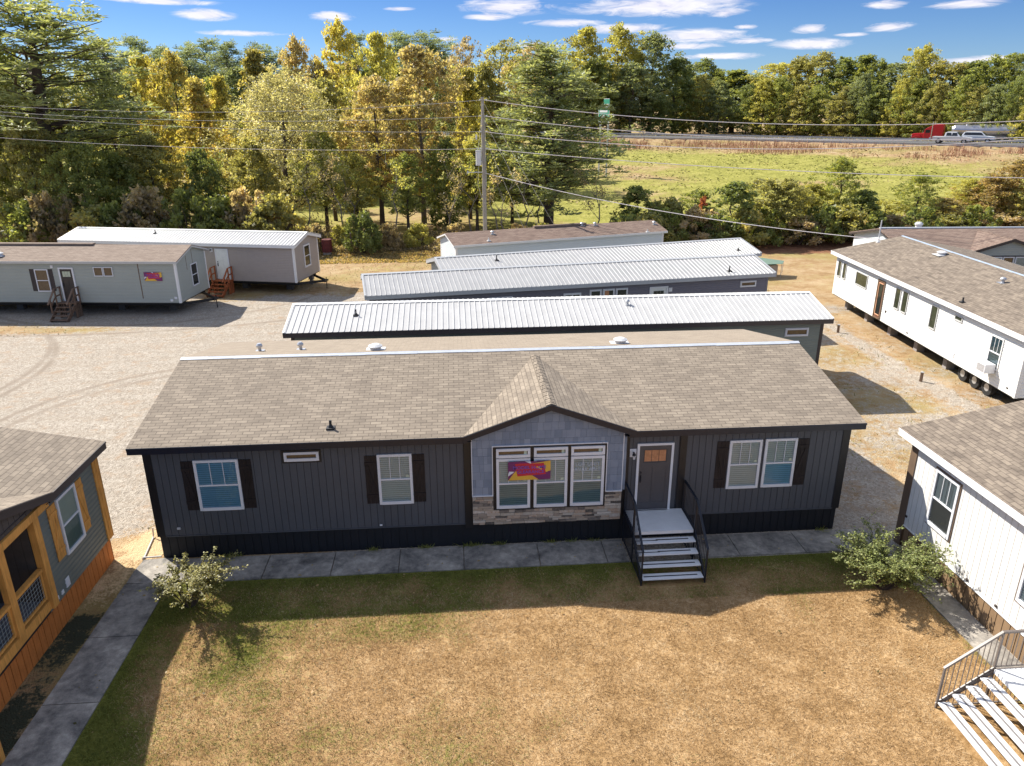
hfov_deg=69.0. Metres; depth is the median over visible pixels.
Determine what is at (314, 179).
sapling
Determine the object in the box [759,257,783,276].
garden canopy
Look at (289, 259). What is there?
manufactured home
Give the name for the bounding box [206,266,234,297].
wooden steps
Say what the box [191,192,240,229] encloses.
bush
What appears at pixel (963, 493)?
manufactured home
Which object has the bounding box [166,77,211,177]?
tree
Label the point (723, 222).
bush
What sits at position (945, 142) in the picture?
road
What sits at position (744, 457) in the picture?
window
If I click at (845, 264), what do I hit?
window
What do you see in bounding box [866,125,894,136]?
bush
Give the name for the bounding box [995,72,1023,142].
tree
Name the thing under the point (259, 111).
power line
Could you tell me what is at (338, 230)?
bush
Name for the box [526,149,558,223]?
sapling
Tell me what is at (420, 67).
tree
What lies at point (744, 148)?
power line
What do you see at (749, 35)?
sky
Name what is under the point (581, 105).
tree
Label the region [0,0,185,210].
pine tree
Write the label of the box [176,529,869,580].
path
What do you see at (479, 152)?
utility pole
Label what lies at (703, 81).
tree
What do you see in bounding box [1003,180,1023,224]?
tree
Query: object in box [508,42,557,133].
tree
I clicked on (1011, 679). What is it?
entry steps
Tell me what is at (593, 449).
window
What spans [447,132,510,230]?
tree
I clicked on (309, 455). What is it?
window
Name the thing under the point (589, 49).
tree
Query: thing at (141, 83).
tree
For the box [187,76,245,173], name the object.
tree
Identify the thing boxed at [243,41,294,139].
pine tree
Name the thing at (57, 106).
tree
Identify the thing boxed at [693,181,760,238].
tree
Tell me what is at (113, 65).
pine tree
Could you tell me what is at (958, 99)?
tree
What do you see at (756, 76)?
tree
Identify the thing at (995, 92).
tree
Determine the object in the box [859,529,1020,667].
path
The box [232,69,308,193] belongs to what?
tree
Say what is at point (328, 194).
sapling
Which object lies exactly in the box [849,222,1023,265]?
manufactured home
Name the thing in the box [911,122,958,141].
truck tractor
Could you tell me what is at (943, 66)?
tree
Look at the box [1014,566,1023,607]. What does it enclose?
window
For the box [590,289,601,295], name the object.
window
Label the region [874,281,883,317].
door
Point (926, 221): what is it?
bush
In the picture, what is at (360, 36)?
pine tree
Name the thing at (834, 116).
tree
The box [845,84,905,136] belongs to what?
tree
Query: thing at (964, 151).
dry weeds
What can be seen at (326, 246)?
drum
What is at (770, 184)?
tree
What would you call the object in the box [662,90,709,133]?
tree
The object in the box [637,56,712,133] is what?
tree
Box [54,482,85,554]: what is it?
window
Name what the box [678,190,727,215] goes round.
tree
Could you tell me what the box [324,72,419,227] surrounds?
tree
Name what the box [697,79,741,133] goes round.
tree
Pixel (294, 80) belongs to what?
tree
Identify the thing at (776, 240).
bush
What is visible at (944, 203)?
tree
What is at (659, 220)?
bush
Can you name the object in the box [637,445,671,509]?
door
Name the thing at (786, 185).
tree
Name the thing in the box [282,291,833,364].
manufactured home
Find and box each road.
[443,132,1020,142]
[443,133,1023,144]
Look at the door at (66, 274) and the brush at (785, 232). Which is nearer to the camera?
the door at (66, 274)
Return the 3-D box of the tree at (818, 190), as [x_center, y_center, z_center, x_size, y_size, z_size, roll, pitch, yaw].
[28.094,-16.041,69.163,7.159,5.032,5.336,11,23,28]
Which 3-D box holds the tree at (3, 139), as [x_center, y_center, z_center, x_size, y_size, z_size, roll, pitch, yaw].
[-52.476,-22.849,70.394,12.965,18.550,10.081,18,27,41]
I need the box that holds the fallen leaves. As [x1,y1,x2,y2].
[12,539,978,765]
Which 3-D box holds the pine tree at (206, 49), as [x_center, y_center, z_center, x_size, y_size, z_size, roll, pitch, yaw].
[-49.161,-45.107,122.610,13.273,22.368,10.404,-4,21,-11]
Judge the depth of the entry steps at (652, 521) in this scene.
19.90 m
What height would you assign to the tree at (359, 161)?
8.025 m
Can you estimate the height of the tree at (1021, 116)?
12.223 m
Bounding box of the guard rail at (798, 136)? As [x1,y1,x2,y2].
[232,129,1023,141]
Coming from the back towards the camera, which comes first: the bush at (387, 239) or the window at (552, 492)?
the bush at (387, 239)
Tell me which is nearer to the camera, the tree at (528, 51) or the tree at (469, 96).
the tree at (469, 96)
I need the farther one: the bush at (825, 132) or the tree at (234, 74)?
the bush at (825, 132)
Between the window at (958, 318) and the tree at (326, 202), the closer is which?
the window at (958, 318)
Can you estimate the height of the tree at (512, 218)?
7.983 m
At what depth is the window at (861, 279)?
42.13 m
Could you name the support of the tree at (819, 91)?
on the ground at (100, 372)
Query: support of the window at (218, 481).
in the manufactured home at (269, 447)
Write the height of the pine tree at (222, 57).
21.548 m
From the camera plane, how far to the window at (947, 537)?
18.84 m
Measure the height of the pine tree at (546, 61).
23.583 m
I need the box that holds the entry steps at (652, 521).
[622,480,708,585]
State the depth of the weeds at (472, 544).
20.99 m
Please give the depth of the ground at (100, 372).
38.20 m
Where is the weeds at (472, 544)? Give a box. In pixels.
[214,526,831,558]
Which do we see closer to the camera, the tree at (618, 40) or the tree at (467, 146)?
the tree at (467, 146)
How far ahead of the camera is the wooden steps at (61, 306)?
43.70 m
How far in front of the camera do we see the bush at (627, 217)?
63.18 m
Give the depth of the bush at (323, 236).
63.94 m
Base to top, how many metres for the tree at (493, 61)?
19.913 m
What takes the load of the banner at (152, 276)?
attached to the manufactured home at (33, 273)
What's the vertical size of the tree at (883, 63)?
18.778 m
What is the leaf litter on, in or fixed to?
on the ground at (100, 372)
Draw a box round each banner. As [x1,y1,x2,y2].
[143,272,162,280]
[508,460,550,480]
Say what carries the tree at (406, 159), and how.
on the ground at (100, 372)
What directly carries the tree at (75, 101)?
on the ground at (100, 372)
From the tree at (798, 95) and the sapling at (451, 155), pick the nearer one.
the sapling at (451, 155)
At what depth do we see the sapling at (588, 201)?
67.47 m
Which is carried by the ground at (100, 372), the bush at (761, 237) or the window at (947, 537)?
the bush at (761, 237)
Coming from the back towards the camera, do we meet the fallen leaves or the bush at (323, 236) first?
the bush at (323, 236)
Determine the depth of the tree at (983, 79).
162.56 m
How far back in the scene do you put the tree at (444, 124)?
110.34 m
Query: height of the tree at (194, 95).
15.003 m
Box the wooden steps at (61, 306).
[47,286,83,321]
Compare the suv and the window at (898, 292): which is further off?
the suv
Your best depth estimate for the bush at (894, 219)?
66.09 m
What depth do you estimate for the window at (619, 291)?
38.33 m
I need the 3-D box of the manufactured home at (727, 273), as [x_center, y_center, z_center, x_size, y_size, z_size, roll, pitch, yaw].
[3.036,-4.501,39.985,21.626,3.894,4.740,-5,21,-12]
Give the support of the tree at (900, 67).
on the ground at (100, 372)
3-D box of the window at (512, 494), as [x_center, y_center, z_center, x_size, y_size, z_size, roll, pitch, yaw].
[0.035,2.736,20.254,0.920,1.510,0.057,-2,20,-4]
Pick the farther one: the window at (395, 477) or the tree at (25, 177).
the tree at (25, 177)
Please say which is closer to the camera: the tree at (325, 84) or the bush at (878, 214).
the bush at (878, 214)
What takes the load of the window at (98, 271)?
in the manufactured home at (33, 273)
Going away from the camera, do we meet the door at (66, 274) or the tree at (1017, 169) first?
the door at (66, 274)
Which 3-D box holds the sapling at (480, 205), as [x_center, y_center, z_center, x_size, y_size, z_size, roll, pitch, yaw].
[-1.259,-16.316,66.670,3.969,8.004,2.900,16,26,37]
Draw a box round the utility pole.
[467,97,487,230]
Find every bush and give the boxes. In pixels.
[0,198,59,241]
[13,190,84,241]
[68,204,120,231]
[97,200,156,227]
[111,183,171,227]
[155,185,222,229]
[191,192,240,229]
[219,185,282,230]
[240,191,307,231]
[300,223,327,248]
[330,222,358,245]
[340,209,383,253]
[380,222,405,249]
[402,222,434,247]
[436,223,464,241]
[508,222,530,228]
[609,213,640,222]
[634,211,677,241]
[655,207,691,241]
[673,204,723,240]
[691,216,742,238]
[697,196,708,234]
[720,206,770,245]
[743,205,792,246]
[766,127,795,134]
[779,214,829,245]
[794,203,847,244]
[815,123,839,135]
[819,202,866,243]
[847,210,892,231]
[848,123,879,136]
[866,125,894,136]
[874,213,913,228]
[893,205,946,226]
[930,213,970,226]
[950,204,1003,226]
[979,212,1023,226]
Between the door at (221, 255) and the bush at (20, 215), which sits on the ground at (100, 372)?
the bush at (20, 215)
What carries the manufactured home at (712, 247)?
on the ground at (100, 372)
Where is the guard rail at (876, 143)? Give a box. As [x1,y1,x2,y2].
[424,134,1023,148]
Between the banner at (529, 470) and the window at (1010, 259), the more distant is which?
the window at (1010, 259)
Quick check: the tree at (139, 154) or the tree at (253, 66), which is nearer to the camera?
the tree at (139, 154)
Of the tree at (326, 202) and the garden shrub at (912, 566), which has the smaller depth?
the garden shrub at (912, 566)
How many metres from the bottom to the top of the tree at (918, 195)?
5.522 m
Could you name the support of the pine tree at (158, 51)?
on the ground at (100, 372)
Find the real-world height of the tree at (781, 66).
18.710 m
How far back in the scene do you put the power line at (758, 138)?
50.24 m
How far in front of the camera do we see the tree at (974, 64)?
166.33 m
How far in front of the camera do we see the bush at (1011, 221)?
67.10 m
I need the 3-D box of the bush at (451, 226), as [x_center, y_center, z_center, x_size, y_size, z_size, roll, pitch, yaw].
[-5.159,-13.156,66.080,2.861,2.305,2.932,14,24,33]
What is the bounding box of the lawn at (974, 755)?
[62,552,1023,765]
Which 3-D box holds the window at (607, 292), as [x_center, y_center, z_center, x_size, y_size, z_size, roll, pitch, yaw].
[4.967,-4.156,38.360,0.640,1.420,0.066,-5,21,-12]
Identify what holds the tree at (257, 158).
on the ground at (100, 372)
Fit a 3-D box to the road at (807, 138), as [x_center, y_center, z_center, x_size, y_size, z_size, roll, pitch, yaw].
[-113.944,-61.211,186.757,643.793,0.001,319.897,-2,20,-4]
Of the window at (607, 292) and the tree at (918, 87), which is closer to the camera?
the window at (607, 292)
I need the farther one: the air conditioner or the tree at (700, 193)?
the tree at (700, 193)
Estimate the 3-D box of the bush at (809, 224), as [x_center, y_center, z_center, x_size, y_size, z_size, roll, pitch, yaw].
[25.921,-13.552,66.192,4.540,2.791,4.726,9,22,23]
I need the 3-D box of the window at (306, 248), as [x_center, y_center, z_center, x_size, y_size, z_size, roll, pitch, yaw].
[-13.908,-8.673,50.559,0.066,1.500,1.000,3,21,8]
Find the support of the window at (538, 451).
in the manufactured home at (269, 447)
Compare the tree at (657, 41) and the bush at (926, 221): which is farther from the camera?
the tree at (657, 41)
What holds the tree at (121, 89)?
on the ground at (100, 372)
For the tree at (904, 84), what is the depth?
167.47 m
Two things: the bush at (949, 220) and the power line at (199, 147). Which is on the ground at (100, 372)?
the bush at (949, 220)
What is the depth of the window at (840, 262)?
44.95 m
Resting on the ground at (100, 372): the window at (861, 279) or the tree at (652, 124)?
the tree at (652, 124)
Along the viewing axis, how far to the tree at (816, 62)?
193.61 m
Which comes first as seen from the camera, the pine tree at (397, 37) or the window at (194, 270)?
the window at (194, 270)
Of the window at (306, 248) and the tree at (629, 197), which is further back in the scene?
the tree at (629, 197)
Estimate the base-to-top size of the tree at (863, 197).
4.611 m
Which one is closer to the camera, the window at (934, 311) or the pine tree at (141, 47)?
the window at (934, 311)
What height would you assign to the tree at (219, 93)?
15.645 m
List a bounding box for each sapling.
[285,149,325,225]
[318,152,356,234]
[332,161,371,214]
[368,142,407,238]
[437,151,464,231]
[447,149,489,230]
[472,156,518,229]
[486,167,525,228]
[506,149,544,226]
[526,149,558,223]
[573,169,607,222]
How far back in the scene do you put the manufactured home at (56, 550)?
17.40 m
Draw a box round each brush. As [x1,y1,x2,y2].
[0,207,468,253]
[673,209,1022,245]
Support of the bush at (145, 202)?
on the ground at (100, 372)
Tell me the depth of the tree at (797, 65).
197.60 m
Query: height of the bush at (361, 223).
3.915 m
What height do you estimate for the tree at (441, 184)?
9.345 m
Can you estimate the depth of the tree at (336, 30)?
96.88 m
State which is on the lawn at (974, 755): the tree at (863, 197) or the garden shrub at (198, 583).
the garden shrub at (198, 583)
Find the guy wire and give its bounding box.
[484,104,551,220]
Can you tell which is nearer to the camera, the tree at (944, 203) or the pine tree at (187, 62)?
the tree at (944, 203)
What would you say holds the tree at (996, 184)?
on the ground at (100, 372)
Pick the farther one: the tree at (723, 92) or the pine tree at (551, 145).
the tree at (723, 92)
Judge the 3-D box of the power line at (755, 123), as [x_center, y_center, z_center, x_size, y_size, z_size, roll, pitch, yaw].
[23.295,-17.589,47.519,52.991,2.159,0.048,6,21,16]
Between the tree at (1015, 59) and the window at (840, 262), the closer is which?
the window at (840, 262)
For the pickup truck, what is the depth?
121.02 m
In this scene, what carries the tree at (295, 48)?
on the ground at (100, 372)
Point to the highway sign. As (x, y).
(606, 101)
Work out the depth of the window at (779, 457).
20.85 m
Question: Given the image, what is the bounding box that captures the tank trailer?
[951,124,1018,142]
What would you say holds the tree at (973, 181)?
on the ground at (100, 372)
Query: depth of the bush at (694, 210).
64.53 m
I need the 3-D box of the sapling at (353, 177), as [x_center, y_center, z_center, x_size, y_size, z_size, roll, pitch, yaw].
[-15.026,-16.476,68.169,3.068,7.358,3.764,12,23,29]
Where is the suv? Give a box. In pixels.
[962,131,995,142]
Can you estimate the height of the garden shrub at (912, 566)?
1.526 m
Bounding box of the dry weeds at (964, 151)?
[533,137,1023,161]
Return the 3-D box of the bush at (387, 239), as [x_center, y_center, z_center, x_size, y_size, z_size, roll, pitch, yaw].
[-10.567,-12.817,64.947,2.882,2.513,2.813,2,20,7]
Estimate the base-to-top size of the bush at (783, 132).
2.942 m
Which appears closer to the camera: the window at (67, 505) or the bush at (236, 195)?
the window at (67, 505)
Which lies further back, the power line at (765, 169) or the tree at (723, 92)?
the tree at (723, 92)
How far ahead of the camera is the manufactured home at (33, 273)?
44.11 m
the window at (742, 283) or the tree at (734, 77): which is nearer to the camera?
the window at (742, 283)
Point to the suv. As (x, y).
(976, 135)
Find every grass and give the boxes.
[524,142,1023,242]
[555,133,1023,142]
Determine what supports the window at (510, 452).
in the manufactured home at (269, 447)
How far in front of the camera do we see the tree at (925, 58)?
175.37 m
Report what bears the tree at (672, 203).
on the ground at (100, 372)
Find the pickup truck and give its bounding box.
[931,132,973,142]
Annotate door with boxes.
[59,269,77,300]
[215,250,229,278]
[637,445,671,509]
[651,288,666,294]
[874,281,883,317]
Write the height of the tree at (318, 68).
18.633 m
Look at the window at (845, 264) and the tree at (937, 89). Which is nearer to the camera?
the window at (845, 264)
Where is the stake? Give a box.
[919,371,924,381]
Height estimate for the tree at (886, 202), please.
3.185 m
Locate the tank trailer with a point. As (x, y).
(992, 130)
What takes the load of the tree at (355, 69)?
on the ground at (100, 372)
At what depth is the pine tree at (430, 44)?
123.27 m
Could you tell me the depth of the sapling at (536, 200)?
66.69 m
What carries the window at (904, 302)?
in the manufactured home at (962, 309)
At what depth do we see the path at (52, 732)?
16.18 m
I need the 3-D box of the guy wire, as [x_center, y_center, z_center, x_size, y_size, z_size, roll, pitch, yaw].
[1.430,-16.027,59.622,9.552,11.914,0.022,-18,27,-40]
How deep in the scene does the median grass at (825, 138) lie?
141.17 m
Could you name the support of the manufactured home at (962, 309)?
on the ground at (100, 372)
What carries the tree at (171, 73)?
on the ground at (100, 372)
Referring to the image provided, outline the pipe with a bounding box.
[142,528,161,559]
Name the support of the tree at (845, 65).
on the ground at (100, 372)
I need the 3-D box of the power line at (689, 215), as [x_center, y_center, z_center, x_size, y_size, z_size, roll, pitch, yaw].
[9.791,-12.153,49.977,27.690,2.770,0.044,12,23,29]
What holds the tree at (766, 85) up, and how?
on the ground at (100, 372)
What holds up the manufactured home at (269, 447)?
on the ground at (100, 372)
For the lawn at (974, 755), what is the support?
on the ground at (100, 372)
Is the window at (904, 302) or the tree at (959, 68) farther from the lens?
the tree at (959, 68)
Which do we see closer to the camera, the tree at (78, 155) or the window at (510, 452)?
the window at (510, 452)
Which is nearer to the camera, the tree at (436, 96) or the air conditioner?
the air conditioner
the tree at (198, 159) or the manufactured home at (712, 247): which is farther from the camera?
the tree at (198, 159)
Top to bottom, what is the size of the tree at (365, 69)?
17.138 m
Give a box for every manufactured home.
[0,242,218,309]
[0,427,113,711]
[57,227,328,288]
[125,329,866,557]
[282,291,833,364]
[360,254,775,300]
[426,237,761,269]
[437,220,667,255]
[831,220,1023,398]
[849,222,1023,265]
[893,400,1023,663]
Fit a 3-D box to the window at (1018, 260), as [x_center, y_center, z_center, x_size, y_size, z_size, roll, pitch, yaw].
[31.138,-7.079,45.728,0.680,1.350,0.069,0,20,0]
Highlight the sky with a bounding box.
[0,0,1023,108]
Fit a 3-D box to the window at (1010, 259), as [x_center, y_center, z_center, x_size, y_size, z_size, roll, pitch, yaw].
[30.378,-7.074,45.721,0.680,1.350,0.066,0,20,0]
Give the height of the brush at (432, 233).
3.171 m
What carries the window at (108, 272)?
in the manufactured home at (33, 273)
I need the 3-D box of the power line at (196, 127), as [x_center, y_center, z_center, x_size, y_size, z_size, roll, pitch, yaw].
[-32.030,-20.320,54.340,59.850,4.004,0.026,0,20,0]
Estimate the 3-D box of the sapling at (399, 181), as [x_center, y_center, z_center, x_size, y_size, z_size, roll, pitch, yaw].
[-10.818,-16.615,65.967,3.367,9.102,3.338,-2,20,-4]
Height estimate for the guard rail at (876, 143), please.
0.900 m
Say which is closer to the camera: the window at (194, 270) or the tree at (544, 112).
the window at (194, 270)
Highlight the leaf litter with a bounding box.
[318,245,440,263]
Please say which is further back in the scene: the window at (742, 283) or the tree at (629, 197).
the tree at (629, 197)
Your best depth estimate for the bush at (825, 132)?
188.90 m
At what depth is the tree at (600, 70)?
187.50 m
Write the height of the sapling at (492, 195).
7.048 m
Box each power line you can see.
[0,115,479,131]
[8,112,472,120]
[9,100,476,111]
[9,138,478,149]
[485,100,1023,124]
[486,116,1023,140]
[486,173,880,239]
[488,132,1023,148]
[490,149,1020,177]
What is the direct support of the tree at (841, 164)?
on the ground at (100, 372)
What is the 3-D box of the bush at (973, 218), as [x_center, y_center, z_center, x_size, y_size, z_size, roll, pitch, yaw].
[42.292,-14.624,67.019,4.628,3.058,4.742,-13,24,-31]
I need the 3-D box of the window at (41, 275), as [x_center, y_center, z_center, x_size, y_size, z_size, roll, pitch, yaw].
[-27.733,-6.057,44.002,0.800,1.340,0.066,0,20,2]
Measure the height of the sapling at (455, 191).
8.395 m
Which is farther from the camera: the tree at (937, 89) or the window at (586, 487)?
the tree at (937, 89)
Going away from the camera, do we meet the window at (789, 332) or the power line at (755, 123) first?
the window at (789, 332)
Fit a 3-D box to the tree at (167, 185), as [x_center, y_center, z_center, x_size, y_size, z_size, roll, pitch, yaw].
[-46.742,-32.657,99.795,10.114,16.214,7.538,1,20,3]
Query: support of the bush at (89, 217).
on the ground at (100, 372)
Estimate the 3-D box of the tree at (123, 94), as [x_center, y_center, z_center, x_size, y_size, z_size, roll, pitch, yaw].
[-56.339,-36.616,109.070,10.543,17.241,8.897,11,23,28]
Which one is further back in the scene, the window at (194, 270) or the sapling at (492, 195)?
the sapling at (492, 195)
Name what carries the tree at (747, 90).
on the ground at (100, 372)
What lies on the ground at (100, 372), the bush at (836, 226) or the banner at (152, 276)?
the bush at (836, 226)
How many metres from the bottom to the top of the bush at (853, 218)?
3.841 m
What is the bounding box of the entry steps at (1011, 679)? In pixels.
[934,629,1023,765]
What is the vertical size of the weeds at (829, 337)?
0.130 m
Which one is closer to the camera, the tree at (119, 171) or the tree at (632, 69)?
the tree at (119, 171)
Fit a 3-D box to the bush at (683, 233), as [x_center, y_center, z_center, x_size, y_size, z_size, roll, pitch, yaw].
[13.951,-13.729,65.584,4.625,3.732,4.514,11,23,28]
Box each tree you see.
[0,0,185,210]
[0,42,83,222]
[0,111,79,230]
[0,135,18,202]
[8,60,29,172]
[13,135,130,230]
[15,68,81,193]
[48,71,97,181]
[55,71,123,177]
[62,151,170,220]
[63,36,136,135]
[70,58,163,195]
[109,33,165,81]
[109,132,213,228]
[112,52,184,186]
[112,70,149,154]
[132,78,205,199]
[144,47,218,213]
[148,44,178,177]
[161,43,223,180]
[162,75,237,203]
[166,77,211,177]
[169,146,234,228]
[181,35,235,91]
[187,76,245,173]
[194,38,258,128]
[200,63,360,228]
[207,73,249,194]
[216,65,264,167]
[218,138,287,220]
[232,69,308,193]
[235,46,294,192]
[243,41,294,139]
[267,33,318,189]
[279,64,307,185]
[281,76,373,220]
[286,129,356,230]
[294,54,348,195]
[310,30,371,157]
[311,15,377,193]
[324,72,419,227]
[328,151,384,217]
[332,61,365,152]
[336,30,416,202]
[340,65,394,194]
[364,43,473,223]
[367,29,428,87]
[369,151,437,229]
[382,61,418,173]
[398,61,460,190]
[399,28,461,155]
[418,136,476,232]
[427,63,464,157]
[443,35,494,178]
[446,65,494,218]
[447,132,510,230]
[456,61,513,172]
[462,36,642,224]
[471,37,528,167]
[490,149,537,223]
[491,60,537,145]
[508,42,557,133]
[513,77,573,129]
[525,44,574,131]
[537,67,590,126]
[557,25,610,118]
[568,56,636,134]
[582,21,657,134]
[585,69,671,134]
[600,61,669,134]
[608,30,699,131]
[609,185,658,221]
[623,87,676,132]
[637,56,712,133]
[638,196,690,232]
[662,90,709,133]
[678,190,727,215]
[683,57,719,131]
[683,73,717,133]
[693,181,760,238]
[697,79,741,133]
[698,68,738,130]
[703,69,768,132]
[721,178,798,231]
[725,72,792,132]
[727,83,762,134]
[734,77,788,134]
[742,62,803,131]
[760,176,815,239]
[761,74,796,135]
[776,84,818,135]
[778,53,822,127]
[779,182,854,225]
[790,50,848,123]
[796,84,840,135]
[808,56,859,134]
[808,156,875,219]
[818,85,860,136]
[829,189,888,227]
[837,53,888,122]
[838,72,882,136]
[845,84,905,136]
[858,58,896,124]
[863,62,930,135]
[864,199,921,218]
[877,77,923,137]
[884,77,938,137]
[885,42,950,123]
[891,172,951,222]
[907,197,984,219]
[908,61,972,125]
[908,80,957,132]
[911,59,958,116]
[936,74,983,134]
[937,59,999,126]
[937,178,1003,215]
[947,173,1023,222]
[949,83,1001,141]
[966,53,1017,124]
[966,84,1014,139]
[971,158,1023,217]
[984,52,1023,139]
[994,57,1023,131]
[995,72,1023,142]
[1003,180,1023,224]
[1006,97,1023,139]
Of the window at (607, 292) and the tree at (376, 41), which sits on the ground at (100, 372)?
the tree at (376, 41)
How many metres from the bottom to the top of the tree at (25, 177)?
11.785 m
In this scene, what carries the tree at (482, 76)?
on the ground at (100, 372)
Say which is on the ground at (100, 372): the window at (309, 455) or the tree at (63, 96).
the tree at (63, 96)
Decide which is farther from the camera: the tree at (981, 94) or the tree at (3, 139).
the tree at (981, 94)
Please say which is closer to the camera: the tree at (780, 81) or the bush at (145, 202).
the bush at (145, 202)
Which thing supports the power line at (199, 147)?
attached to the utility pole
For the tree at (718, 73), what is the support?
on the ground at (100, 372)
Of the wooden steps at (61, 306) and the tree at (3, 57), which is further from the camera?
the tree at (3, 57)
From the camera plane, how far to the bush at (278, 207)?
62.02 m
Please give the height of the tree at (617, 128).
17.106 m
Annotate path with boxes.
[1,558,183,765]
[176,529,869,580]
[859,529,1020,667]
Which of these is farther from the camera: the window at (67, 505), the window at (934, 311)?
the window at (934, 311)
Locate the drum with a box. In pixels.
[321,238,332,254]
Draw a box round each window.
[33,269,51,291]
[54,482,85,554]
[92,267,103,276]
[102,267,113,276]
[190,262,199,285]
[192,459,244,510]
[281,449,321,462]
[303,243,311,267]
[376,453,413,504]
[496,448,529,457]
[496,457,529,508]
[534,446,567,456]
[534,456,567,507]
[563,293,580,296]
[570,455,604,505]
[571,445,604,455]
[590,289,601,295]
[603,288,614,295]
[616,288,627,294]
[725,439,762,488]
[740,280,756,286]
[760,438,797,486]
[784,327,808,336]
[836,260,842,276]
[841,262,847,279]
[855,271,868,288]
[893,287,901,309]
[900,290,909,313]
[925,466,962,542]
[928,304,938,330]
[954,314,962,322]
[986,334,1004,370]
[1003,257,1014,262]
[1014,257,1023,265]
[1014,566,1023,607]
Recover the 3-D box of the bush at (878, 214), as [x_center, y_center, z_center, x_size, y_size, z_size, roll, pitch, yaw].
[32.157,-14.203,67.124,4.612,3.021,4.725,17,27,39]
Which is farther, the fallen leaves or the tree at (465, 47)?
the tree at (465, 47)
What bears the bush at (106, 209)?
on the ground at (100, 372)
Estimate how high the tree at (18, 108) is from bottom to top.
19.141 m
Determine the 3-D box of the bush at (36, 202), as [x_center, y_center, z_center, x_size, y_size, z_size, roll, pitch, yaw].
[-37.755,-13.186,61.892,5.977,5.841,5.833,-8,22,-20]
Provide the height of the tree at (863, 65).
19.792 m
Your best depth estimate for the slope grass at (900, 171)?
109.93 m
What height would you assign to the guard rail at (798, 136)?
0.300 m
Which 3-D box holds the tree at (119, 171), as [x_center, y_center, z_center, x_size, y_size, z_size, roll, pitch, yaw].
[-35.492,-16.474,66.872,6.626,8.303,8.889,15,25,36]
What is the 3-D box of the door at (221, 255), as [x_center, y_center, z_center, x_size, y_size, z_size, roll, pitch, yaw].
[-19.250,-7.885,49.550,0.792,1.972,0.113,3,21,8]
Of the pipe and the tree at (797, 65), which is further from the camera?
the tree at (797, 65)
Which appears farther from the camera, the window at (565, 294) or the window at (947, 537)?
the window at (565, 294)
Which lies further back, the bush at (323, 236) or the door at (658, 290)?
the bush at (323, 236)
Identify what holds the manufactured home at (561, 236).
on the ground at (100, 372)
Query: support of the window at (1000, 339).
in the manufactured home at (962, 309)
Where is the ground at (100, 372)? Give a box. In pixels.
[0,110,1023,765]
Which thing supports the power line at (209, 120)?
attached to the utility pole
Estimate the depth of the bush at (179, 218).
60.94 m
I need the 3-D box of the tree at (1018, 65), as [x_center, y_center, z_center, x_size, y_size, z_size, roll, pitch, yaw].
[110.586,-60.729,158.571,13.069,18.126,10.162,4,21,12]
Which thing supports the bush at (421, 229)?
on the ground at (100, 372)
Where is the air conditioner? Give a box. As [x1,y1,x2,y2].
[976,360,995,373]
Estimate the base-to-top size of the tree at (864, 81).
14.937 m
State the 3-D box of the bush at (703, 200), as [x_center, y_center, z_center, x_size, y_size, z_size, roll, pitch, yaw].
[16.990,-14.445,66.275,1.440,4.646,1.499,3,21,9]
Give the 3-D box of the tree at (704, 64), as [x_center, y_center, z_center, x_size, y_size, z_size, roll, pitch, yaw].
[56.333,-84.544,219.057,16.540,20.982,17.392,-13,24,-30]
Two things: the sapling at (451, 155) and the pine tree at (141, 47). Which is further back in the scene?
the pine tree at (141, 47)
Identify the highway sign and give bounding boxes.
[598,99,609,176]
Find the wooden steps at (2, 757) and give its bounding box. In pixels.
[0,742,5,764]
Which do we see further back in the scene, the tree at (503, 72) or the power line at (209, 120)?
the tree at (503, 72)
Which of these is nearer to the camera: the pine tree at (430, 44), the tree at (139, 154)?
the tree at (139, 154)
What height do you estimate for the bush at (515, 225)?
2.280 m
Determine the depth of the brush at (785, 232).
67.02 m
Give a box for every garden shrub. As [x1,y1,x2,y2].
[137,546,247,608]
[829,508,960,603]

